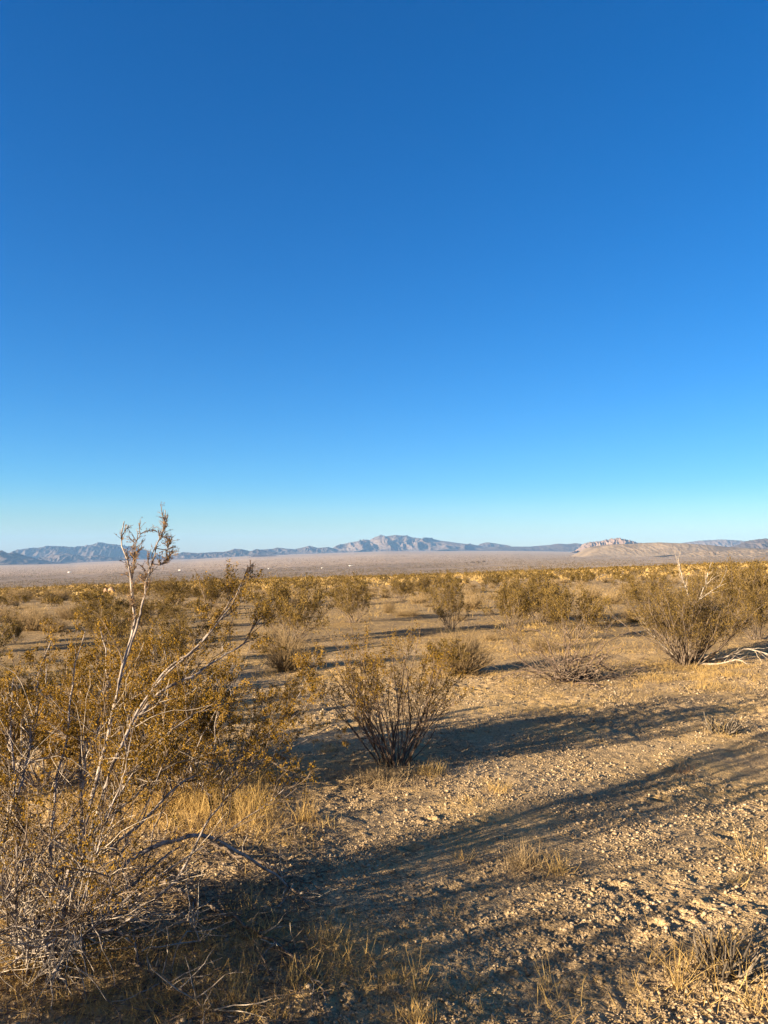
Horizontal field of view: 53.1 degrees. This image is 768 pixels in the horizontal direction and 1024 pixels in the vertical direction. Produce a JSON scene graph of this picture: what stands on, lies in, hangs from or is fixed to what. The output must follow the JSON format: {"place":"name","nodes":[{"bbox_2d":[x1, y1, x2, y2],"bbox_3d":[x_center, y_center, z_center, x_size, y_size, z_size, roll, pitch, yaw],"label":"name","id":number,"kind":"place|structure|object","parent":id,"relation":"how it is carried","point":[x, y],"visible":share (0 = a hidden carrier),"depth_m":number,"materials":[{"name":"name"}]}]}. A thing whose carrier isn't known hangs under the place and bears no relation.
{"place":"outdoors","nodes":[
{"label":"outdoors","id":0,"kind":"place"},
{"bbox_2d":[0,550,68,564],"bbox_3d":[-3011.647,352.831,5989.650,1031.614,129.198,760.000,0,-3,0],"label":"hill","id":1,"kind":"structure","parent":0,"point":[13,558],"depth_m":5818.91,"materials":[{"name":"grey stone"}]},
{"bbox_2d":[37,553,129,562],"bbox_3d":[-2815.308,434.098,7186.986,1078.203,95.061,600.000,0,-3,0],"label":"mountain","id":2,"kind":"structure","parent":0,"point":[66,558],"depth_m":7026.90,"materials":[{"name":"grey stone"}]},
{"bbox_2d":[10,542,163,559],"bbox_3d":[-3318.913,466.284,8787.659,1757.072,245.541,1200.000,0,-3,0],"label":"mountain","id":3,"kind":"structure","parent":0,"point":[106,549],"depth_m":8506.23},
{"bbox_2d":[170,549,288,558],"bbox_3d":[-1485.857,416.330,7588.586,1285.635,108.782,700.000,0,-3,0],"label":"hill","id":4,"kind":"structure","parent":0,"point":[229,553],"depth_m":7406.81,"materials":[{"name":"grey stone"}]},
{"bbox_2d":[264,546,336,553],"bbox_3d":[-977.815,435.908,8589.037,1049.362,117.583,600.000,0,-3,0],"label":"hill","id":5,"kind":"structure","parent":0,"point":[308,550],"depth_m":8437.07,"materials":[{"name":"grey stone"}]},
{"bbox_2d":[0,551,767,1023],"bbox_3d":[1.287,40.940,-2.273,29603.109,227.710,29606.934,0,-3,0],"label":"ground","id":6,"kind":"structure","parent":0,"point":[528,821],"depth_m":5.03,"materials":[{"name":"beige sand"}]},
{"bbox_2d":[0,616,22,683],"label":"creosote bush","id":7,"kind":"object","parent":6,"relation":"on","point":[6,636],"visible":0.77,"depth_m":11.24,"materials":[{"name":"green plant"}]},
{"bbox_2d":[0,606,24,631],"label":"creosote bush","id":8,"kind":"object","parent":6,"relation":"on","point":[10,620],"visible":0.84,"depth_m":19.08,"materials":[{"name":"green plant"}]},
{"bbox_2d":[0,619,26,643],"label":"creosote bush","id":9,"kind":"object","parent":6,"relation":"on","point":[17,631],"visible":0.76,"depth_m":21.57,"materials":[{"name":"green plant"}]},
{"bbox_2d":[9,592,31,604],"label":"creosote bush","id":10,"kind":"object","parent":6,"relation":"on","point":[23,598],"visible":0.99,"depth_m":61.88,"materials":[{"name":"brown plant"}]},
{"bbox_2d":[1,583,40,601],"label":"bursage bush","id":11,"kind":"object","parent":6,"relation":"on","point":[17,592],"visible":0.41,"depth_m":72.72,"materials":[{"name":"plant"}]},
{"bbox_2d":[1,600,58,631],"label":"bursage bush","id":12,"kind":"object","parent":6,"relation":"on","point":[31,624],"visible":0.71,"depth_m":26.27,"materials":[{"name":"plant"}]},
{"bbox_2d":[0,659,70,729],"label":"creosote bush","id":13,"kind":"object","parent":6,"relation":"on","point":[28,681],"visible":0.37,"depth_m":8.54,"materials":[{"name":"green plant"}]},
{"bbox_2d":[40,592,63,608],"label":"creosote bush","id":14,"kind":"object","parent":6,"relation":"on","point":[50,601],"visible":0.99,"depth_m":48.90,"materials":[{"name":"brown plant"}]},
{"bbox_2d":[36,615,75,632],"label":"bursage bush","id":15,"kind":"object","parent":6,"relation":"on","point":[58,623],"visible":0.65,"depth_m":25.41,"materials":[{"name":"plant"}]},
{"bbox_2d":[37,586,78,600],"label":"bursage bush","id":16,"kind":"object","parent":6,"relation":"on","point":[58,593],"visible":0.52,"depth_m":74.91,"materials":[{"name":"plant"}]},
{"bbox_2d":[49,602,92,619],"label":"bursage bush","id":17,"kind":"object","parent":6,"relation":"on","point":[66,613],"visible":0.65,"depth_m":34.90,"materials":[{"name":"plant"}]},
{"bbox_2d":[30,640,139,704],"bbox_3d":[-4.027,2.119,10.211,1.137,0.945,1.268,3,-4,-43],"label":"creosote bush","id":18,"kind":"object","parent":6,"relation":"on","point":[72,668],"visible":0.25,"depth_m":10.14,"materials":[{"name":"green plant"}]},
{"bbox_2d":[0,636,180,792],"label":"creosote bush","id":19,"kind":"object","parent":6,"relation":"on","point":[28,779],"visible":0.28,"depth_m":5.99,"materials":[{"name":"brown plant"}]},
{"bbox_2d":[65,589,115,607],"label":"creosote bush","id":20,"kind":"object","parent":6,"relation":"on","point":[83,596],"visible":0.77,"depth_m":46.33,"materials":[{"name":"brown plant"}]},
{"bbox_2d":[70,597,120,622],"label":"creosote bush","id":21,"kind":"object","parent":6,"relation":"on","point":[93,605],"visible":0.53,"depth_m":30.97,"materials":[{"name":"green plant"}]},
{"bbox_2d":[66,603,151,648],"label":"creosote bush","id":22,"kind":"object","parent":6,"relation":"on","point":[90,625],"visible":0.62,"depth_m":18.25,"materials":[{"name":"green plant"}]},
{"bbox_2d":[98,594,130,616],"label":"creosote bush","id":23,"kind":"object","parent":6,"relation":"on","point":[120,603],"visible":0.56,"depth_m":35.32,"materials":[{"name":"brown plant"}]},
{"bbox_2d":[107,619,174,682],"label":"creosote bush","id":24,"kind":"object","parent":6,"relation":"on","point":[125,641],"visible":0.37,"depth_m":11.70,"materials":[{"name":"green plant"}]},
{"bbox_2d":[114,591,184,631],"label":"creosote bush","id":25,"kind":"object","parent":6,"relation":"on","point":[166,610],"visible":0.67,"depth_m":24.69,"materials":[{"name":"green plant"}]},
{"bbox_2d":[0,502,325,1023],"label":"creosote bush","id":26,"kind":"object","parent":6,"relation":"on","point":[60,909],"visible":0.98,"depth_m":3.45,"materials":[{"name":"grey plant"}]},
{"bbox_2d":[154,603,188,622],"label":"creosote bush","id":27,"kind":"object","parent":6,"relation":"on","point":[173,614],"visible":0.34,"depth_m":28.73,"materials":[{"name":"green plant"}]},
{"bbox_2d":[147,573,197,604],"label":"creosote bush","id":28,"kind":"object","parent":6,"relation":"on","point":[159,587],"visible":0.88,"depth_m":48.63,"materials":[{"name":"brown plant"}]},
{"bbox_2d":[163,592,184,605],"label":"creosote bush","id":29,"kind":"object","parent":6,"relation":"on","point":[171,600],"visible":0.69,"depth_m":43.70,"materials":[{"name":"brown plant"}]},
{"bbox_2d":[138,605,234,666],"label":"creosote bush","id":30,"kind":"object","parent":6,"relation":"on","point":[182,631],"visible":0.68,"depth_m":14.70,"materials":[{"name":"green plant"}]},
{"bbox_2d":[141,859,242,970],"bbox_3d":[-0.798,1.687,3.310,0.406,0.339,0.485,0,-3,0],"label":"fallen branch","id":31,"kind":"object","parent":6,"relation":"on","point":[193,926],"visible":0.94,"depth_m":3.34,"materials":[{"name":"grey wood"}]},
{"bbox_2d":[112,922,272,1023],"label":"fallen branch","id":32,"kind":"object","parent":6,"relation":"on","point":[174,988],"visible":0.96,"depth_m":2.87,"materials":[{"name":"grey wood"}]},
{"bbox_2d":[22,617,363,808],"bbox_3d":[-1.494,1.491,5.787,2.300,1.384,2.212,2,-4,-35],"label":"creosote bush","id":33,"kind":"object","parent":6,"relation":"on","point":[204,729],"visible":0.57,"depth_m":5.67,"materials":[{"name":"brown plant"}]},
{"bbox_2d":[186,597,210,615],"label":"creosote bush","id":34,"kind":"object","parent":6,"relation":"on","point":[198,602],"visible":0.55,"depth_m":33.87,"materials":[{"name":"brown plant"}]},
{"bbox_2d":[174,573,251,607],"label":"creosote bush","id":35,"kind":"object","parent":6,"relation":"on","point":[212,591],"visible":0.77,"depth_m":42.22,"materials":[{"name":"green plant"}]},
{"bbox_2d":[149,870,328,1012],"bbox_3d":[-0.691,1.768,3.498,0.338,0.290,1.703,3,-4,-41],"label":"fallen branch","id":36,"kind":"object","parent":6,"relation":"on","point":[248,927],"visible":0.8,"depth_m":3.39,"materials":[{"name":"grey wood"}]},
{"bbox_2d":[211,946,269,1012],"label":"grass tuft","id":37,"kind":"object","parent":6,"relation":"on","point":[236,996],"visible":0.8,"depth_m":2.88,"materials":[{"name":"plant"}]},
{"bbox_2d":[253,623,290,652],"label":"bursage bush","id":38,"kind":"object","parent":6,"relation":"on","point":[272,634],"visible":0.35,"depth_m":16.23,"materials":[{"name":"plant"}]},
{"bbox_2d":[208,825,336,908],"bbox_3d":[-0.637,1.774,4.053,0.323,0.309,1.239,2,-4,-35],"label":"fallen branch","id":39,"kind":"object","parent":6,"relation":"on","point":[273,868],"visible":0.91,"depth_m":3.93,"materials":[{"name":"grey wood"}]},
{"bbox_2d":[258,906,292,941],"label":"grass tuft","id":40,"kind":"object","parent":6,"relation":"on","point":[276,923],"visible":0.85,"depth_m":3.42,"materials":[{"name":"plant"}]},
{"bbox_2d":[247,980,306,1022],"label":"grass tuft","id":41,"kind":"object","parent":6,"relation":"on","point":[285,1008],"visible":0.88,"depth_m":2.78,"materials":[{"name":"plant"}]},
{"bbox_2d":[256,617,317,673],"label":"bursage bush","id":42,"kind":"object","parent":6,"relation":"on","point":[281,662],"visible":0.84,"depth_m":12.92,"materials":[{"name":"plant"}]},
{"bbox_2d":[265,949,322,987],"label":"grass tuft","id":43,"kind":"object","parent":6,"relation":"on","point":[293,974],"visible":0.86,"depth_m":3.01,"materials":[{"name":"plant"}]},
{"bbox_2d":[243,572,346,641],"bbox_3d":[-2.131,2.328,18.464,2.415,1.769,1.913,-1,-3,10],"label":"creosote bush","id":44,"kind":"object","parent":6,"relation":"on","point":[284,608],"visible":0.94,"depth_m":18.36,"materials":[{"name":"brown plant"}]},
{"bbox_2d":[287,784,323,823],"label":"grass tuft","id":45,"kind":"object","parent":6,"relation":"on","point":[310,816],"visible":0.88,"depth_m":4.98,"materials":[{"name":"plant"}]},
{"bbox_2d":[299,903,355,955],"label":"grass tuft","id":46,"kind":"object","parent":6,"relation":"on","point":[346,940],"visible":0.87,"depth_m":3.35,"materials":[{"name":"plant"}]},
{"bbox_2d":[326,570,371,622],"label":"creosote bush","id":47,"kind":"object","parent":6,"relation":"on","point":[354,587],"visible":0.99,"depth_m":24.98,"materials":[{"name":"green plant"}]},
{"bbox_2d":[0,554,765,587],"bbox_3d":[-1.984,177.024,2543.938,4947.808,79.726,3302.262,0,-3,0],"label":"plain scrub","id":48,"kind":"object","parent":6,"relation":"on","point":[458,570],"visible":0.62,"depth_m":1529.94,"materials":[{"name":"brown plant"}]},
{"bbox_2d":[0,560,767,598],"bbox_3d":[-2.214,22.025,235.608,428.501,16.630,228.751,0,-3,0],"label":"distant scrub","id":49,"kind":"object","parent":6,"relation":"on","point":[255,580],"visible":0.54,"depth_m":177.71,"materials":[{"name":"brown plant"}]},
{"bbox_2d":[335,755,432,800],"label":"grass tuft","id":50,"kind":"object","parent":6,"relation":"on","point":[374,776],"visible":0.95,"depth_m":5.93,"materials":[{"name":"beige plant"}]},
{"bbox_2d":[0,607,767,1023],"bbox_3d":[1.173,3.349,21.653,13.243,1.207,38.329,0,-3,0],"label":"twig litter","id":51,"kind":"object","parent":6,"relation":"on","point":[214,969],"visible":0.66,"depth_m":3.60,"materials":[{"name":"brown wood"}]},
{"bbox_2d":[379,597,395,613],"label":"bursage bush","id":52,"kind":"object","parent":6,"relation":"on","point":[387,609],"visible":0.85,"depth_m":31.43,"materials":[{"name":"plant"}]},
{"bbox_2d":[303,615,474,767],"bbox_3d":[0.033,1.505,6.450,1.507,1.330,1.862,0,-3,0],"label":"creosote bush","id":53,"kind":"object","parent":6,"relation":"on","point":[363,705],"visible":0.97,"depth_m":6.34,"materials":[{"name":"brown plant"}]},
{"bbox_2d":[376,960,413,989],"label":"grass tuft","id":54,"kind":"object","parent":6,"relation":"on","point":[395,975],"visible":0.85,"depth_m":3.00,"materials":[{"name":"plant"}]},
{"bbox_2d":[380,572,418,600],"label":"creosote bush","id":55,"kind":"object","parent":6,"relation":"on","point":[398,588],"visible":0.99,"depth_m":42.58,"materials":[{"name":"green plant"}]},
{"bbox_2d":[389,606,422,616],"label":"bursage bush","id":56,"kind":"object","parent":6,"relation":"on","point":[406,612],"visible":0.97,"depth_m":27.58,"materials":[{"name":"plant"}]},
{"bbox_2d":[403,596,433,603],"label":"bursage bush","id":57,"kind":"object","parent":6,"relation":"on","point":[420,601],"visible":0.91,"depth_m":38.96,"materials":[{"name":"yellow plant"}]},
{"bbox_2d":[400,946,442,992],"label":"grass tuft","id":58,"kind":"object","parent":6,"relation":"on","point":[413,980],"visible":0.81,"depth_m":2.93,"materials":[{"name":"plant"}]},
{"bbox_2d":[407,586,436,596],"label":"creosote bush","id":59,"kind":"object","parent":6,"relation":"on","point":[421,589],"visible":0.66,"depth_m":48.29,"materials":[{"name":"brown plant"}]},
{"bbox_2d":[392,982,456,1023],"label":"grass tuft","id":60,"kind":"object","parent":6,"relation":"on","point":[415,1013],"visible":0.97,"depth_m":2.69,"materials":[{"name":"plant"}]},
{"bbox_2d":[408,570,451,590],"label":"creosote bush","id":61,"kind":"object","parent":6,"relation":"on","point":[424,580],"visible":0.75,"depth_m":52.55,"materials":[{"name":"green plant"}]},
{"bbox_2d":[401,756,468,779],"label":"grass tuft","id":62,"kind":"object","parent":6,"relation":"on","point":[428,769],"visible":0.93,"depth_m":6.10,"materials":[{"name":"plant"}]},
{"bbox_2d":[425,637,469,675],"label":"creosote bush","id":63,"kind":"object","parent":6,"relation":"on","point":[442,652],"visible":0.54,"depth_m":11.92,"materials":[{"name":"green plant"}]},
{"bbox_2d":[425,567,473,628],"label":"creosote bush","id":64,"kind":"object","parent":6,"relation":"on","point":[451,591],"visible":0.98,"depth_m":21.01,"materials":[{"name":"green plant"}]},
{"bbox_2d":[416,620,507,676],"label":"bursage bush","id":65,"kind":"object","parent":6,"relation":"on","point":[471,660],"visible":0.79,"depth_m":12.03,"materials":[{"name":"plant"}]},
{"bbox_2d":[459,590,484,609],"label":"bursage bush","id":66,"kind":"object","parent":6,"relation":"on","point":[476,603],"visible":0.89,"depth_m":31.40,"materials":[{"name":"plant"}]},
{"bbox_2d":[480,773,525,796],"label":"grass tuft","id":67,"kind":"object","parent":6,"relation":"on","point":[497,787],"visible":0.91,"depth_m":5.56,"materials":[{"name":"plant"}]},
{"bbox_2d":[493,623,535,652],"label":"creosote bush","id":68,"kind":"object","parent":6,"relation":"on","point":[517,641],"visible":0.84,"depth_m":14.54,"materials":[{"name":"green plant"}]},
{"bbox_2d":[472,567,557,632],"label":"creosote bush","id":69,"kind":"object","parent":6,"relation":"on","point":[503,592],"visible":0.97,"depth_m":19.18,"materials":[{"name":"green plant"}]},
{"bbox_2d":[481,835,561,880],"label":"grass tuft","id":70,"kind":"object","parent":6,"relation":"on","point":[523,857],"visible":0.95,"depth_m":4.11,"materials":[{"name":"beige plant"}]},
{"bbox_2d":[501,566,574,624],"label":"creosote bush","id":71,"kind":"object","parent":6,"relation":"on","point":[540,589],"visible":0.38,"depth_m":21.99,"materials":[{"name":"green plant"}]},
{"bbox_2d":[524,631,565,651],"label":"bursage bush","id":72,"kind":"object","parent":6,"relation":"on","point":[544,645],"visible":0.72,"depth_m":14.60,"materials":[{"name":"plant"}]},
{"bbox_2d":[530,950,560,989],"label":"grass tuft","id":73,"kind":"object","parent":6,"relation":"on","point":[540,978],"visible":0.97,"depth_m":2.94,"materials":[{"name":"plant"}]},
{"bbox_2d":[534,845,580,877],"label":"grass tuft","id":74,"kind":"object","parent":6,"relation":"on","point":[554,869],"visible":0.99,"depth_m":4.00,"materials":[{"name":"plant"}]},
{"bbox_2d":[536,972,593,1017],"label":"grass tuft","id":75,"kind":"object","parent":6,"relation":"on","point":[537,992],"visible":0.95,"depth_m":2.82,"materials":[{"name":"plant"}]},
{"bbox_2d":[569,572,581,583],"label":"creosote bush","id":76,"kind":"object","parent":6,"relation":"on","point":[577,576],"visible":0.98,"depth_m":69.06,"materials":[{"name":"brown plant"}]},
{"bbox_2d":[491,605,660,688],"bbox_3d":[2.605,2.233,11.140,2.352,2.067,2.334,-2,-4,36],"label":"dead shrub","id":77,"kind":"object","parent":6,"relation":"on","point":[567,673],"visible":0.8,"depth_m":11.08,"materials":[{"name":"brown plant"}]},
{"bbox_2d":[532,580,622,638],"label":"creosote bush","id":78,"kind":"object","parent":6,"relation":"on","point":[560,609],"visible":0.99,"depth_m":16.60,"materials":[{"name":"brown plant"}]},
{"bbox_2d":[576,583,606,600],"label":"bursage bush","id":79,"kind":"object","parent":6,"relation":"on","point":[597,593],"visible":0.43,"depth_m":34.59,"materials":[{"name":"plant"}]},
{"bbox_2d":[599,590,626,603],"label":"bursage bush","id":80,"kind":"object","parent":6,"relation":"on","point":[614,598],"visible":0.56,"depth_m":31.20,"materials":[{"name":"plant"}]},
{"bbox_2d":[613,601,647,621],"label":"bursage bush","id":81,"kind":"object","parent":6,"relation":"on","point":[629,618],"visible":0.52,"depth_m":21.89,"materials":[{"name":"plant"}]},
{"bbox_2d":[609,564,678,611],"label":"creosote bush","id":82,"kind":"object","parent":6,"relation":"on","point":[634,588],"visible":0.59,"depth_m":24.49,"materials":[{"name":"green plant"}]},
{"bbox_2d":[645,913,675,966],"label":"grass tuft","id":83,"kind":"object","parent":6,"relation":"on","point":[657,953],"visible":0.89,"depth_m":3.06,"materials":[{"name":"plant"}]},
{"bbox_2d":[636,921,725,990],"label":"grass tuft","id":84,"kind":"object","parent":6,"relation":"on","point":[674,973],"visible":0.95,"depth_m":2.90,"materials":[{"name":"plant"}]},
{"bbox_2d":[604,550,767,665],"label":"creosote bush","id":85,"kind":"object","parent":6,"relation":"on","point":[694,618],"visible":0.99,"depth_m":12.18,"materials":[{"name":"brown plant"}]},
{"bbox_2d":[669,579,716,608],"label":"creosote bush","id":86,"kind":"object","parent":6,"relation":"on","point":[695,590],"visible":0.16,"depth_m":27.07,"materials":[{"name":"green plant"}]},
{"bbox_2d":[647,951,755,1013],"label":"grass tuft","id":87,"kind":"object","parent":6,"relation":"on","point":[698,980],"visible":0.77,"depth_m":2.90,"materials":[{"name":"plant"}]},
{"bbox_2d":[662,922,767,992],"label":"shrub stump","id":88,"kind":"object","parent":6,"relation":"on","point":[731,965],"visible":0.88,"depth_m":3.01,"materials":[{"name":"beige plant"}]},
{"bbox_2d":[690,915,749,963],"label":"grass tuft","id":89,"kind":"object","parent":6,"relation":"on","point":[721,939],"visible":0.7,"depth_m":3.13,"materials":[{"name":"plant"}]},
{"bbox_2d":[685,552,767,620],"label":"creosote bush","id":90,"kind":"object","parent":6,"relation":"on","point":[730,577],"visible":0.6,"depth_m":20.34,"materials":[{"name":"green plant"}]},
{"bbox_2d":[689,713,764,736],"bbox_3d":[3.217,2.013,7.293,0.497,0.228,0.677,3,-4,-39],"label":"shrub stump","id":91,"kind":"object","parent":6,"relation":"on","point":[711,727],"visible":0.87,"depth_m":7.26,"materials":[{"name":"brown wood"}]},
{"bbox_2d":[712,822,767,859],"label":"grass tuft","id":92,"kind":"object","parent":6,"relation":"on","point":[748,847],"visible":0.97,"depth_m":4.17,"materials":[{"name":"plant"}]},
{"bbox_2d":[714,961,767,1018],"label":"grass tuft","id":93,"kind":"object","parent":6,"relation":"on","point":[748,1005],"visible":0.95,"depth_m":2.75,"materials":[{"name":"plant"}]},
{"bbox_2d":[720,579,767,639],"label":"creosote bush","id":94,"kind":"object","parent":6,"relation":"on","point":[752,601],"visible":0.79,"depth_m":15.46,"materials":[{"name":"brown plant"}]},
{"bbox_2d":[735,572,767,601],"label":"bursage bush","id":95,"kind":"object","parent":6,"relation":"on","point":[754,588],"visible":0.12,"depth_m":30.82,"materials":[{"name":"plant"}]},
{"bbox_2d":[0,585,767,1023],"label":"dry grass","id":96,"kind":"structure","parent":0,"point":[190,799],"depth_m":3.52,"materials":[{"name":"plant"}]},
{"bbox_2d":[0,0,767,556],"label":"sky","id":97,"kind":"structure","parent":0,"point":[288,274],"materials":[{"name":"blue"}]},
{"bbox_2d":[334,535,495,552],"bbox_3d":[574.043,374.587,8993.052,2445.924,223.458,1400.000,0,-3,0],"label":"mountain","id":98,"kind":"structure","parent":0,"point":[392,543],"depth_m":8619.92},
{"bbox_2d":[479,542,510,546],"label":"hill","id":99,"kind":"structure","parent":0,"point":[491,544],"depth_m":9215.66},
{"bbox_2d":[479,543,581,551],"bbox_3d":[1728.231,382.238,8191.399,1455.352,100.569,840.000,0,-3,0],"label":"hill","id":100,"kind":"structure","parent":0,"point":[565,547],"depth_m":7964.13,"materials":[{"name":"grey stone"}]},
{"bbox_2d":[572,538,637,552],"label":"rocky hill","id":101,"kind":"structure","parent":0,"point":[603,542],"depth_m":5539.31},
{"bbox_2d":[571,542,767,556],"bbox_3d":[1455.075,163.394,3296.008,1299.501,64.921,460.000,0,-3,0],"label":"hill","id":102,"kind":"structure","parent":0,"point":[643,549],"depth_m":3151.62,"materials":[{"name":"stone"}]},
{"bbox_2d":[657,549,767,557],"bbox_3d":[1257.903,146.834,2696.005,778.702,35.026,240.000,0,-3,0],"label":"rocky hill","id":103,"kind":"structure","parent":0,"point":[737,553],"depth_m":2641.32,"materials":[{"name":"stone"}]},
{"bbox_2d":[685,539,744,546],"bbox_3d":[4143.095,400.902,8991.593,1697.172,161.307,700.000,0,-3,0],"label":"mountain","id":104,"kind":"structure","parent":0,"point":[725,543],"depth_m":8903.52,"materials":[{"name":"grey stone"}]},
{"bbox_2d":[731,538,767,548],"bbox_3d":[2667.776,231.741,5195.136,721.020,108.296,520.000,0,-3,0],"label":"hill","id":105,"kind":"structure","parent":0,"point":[760,543],"depth_m":5121.02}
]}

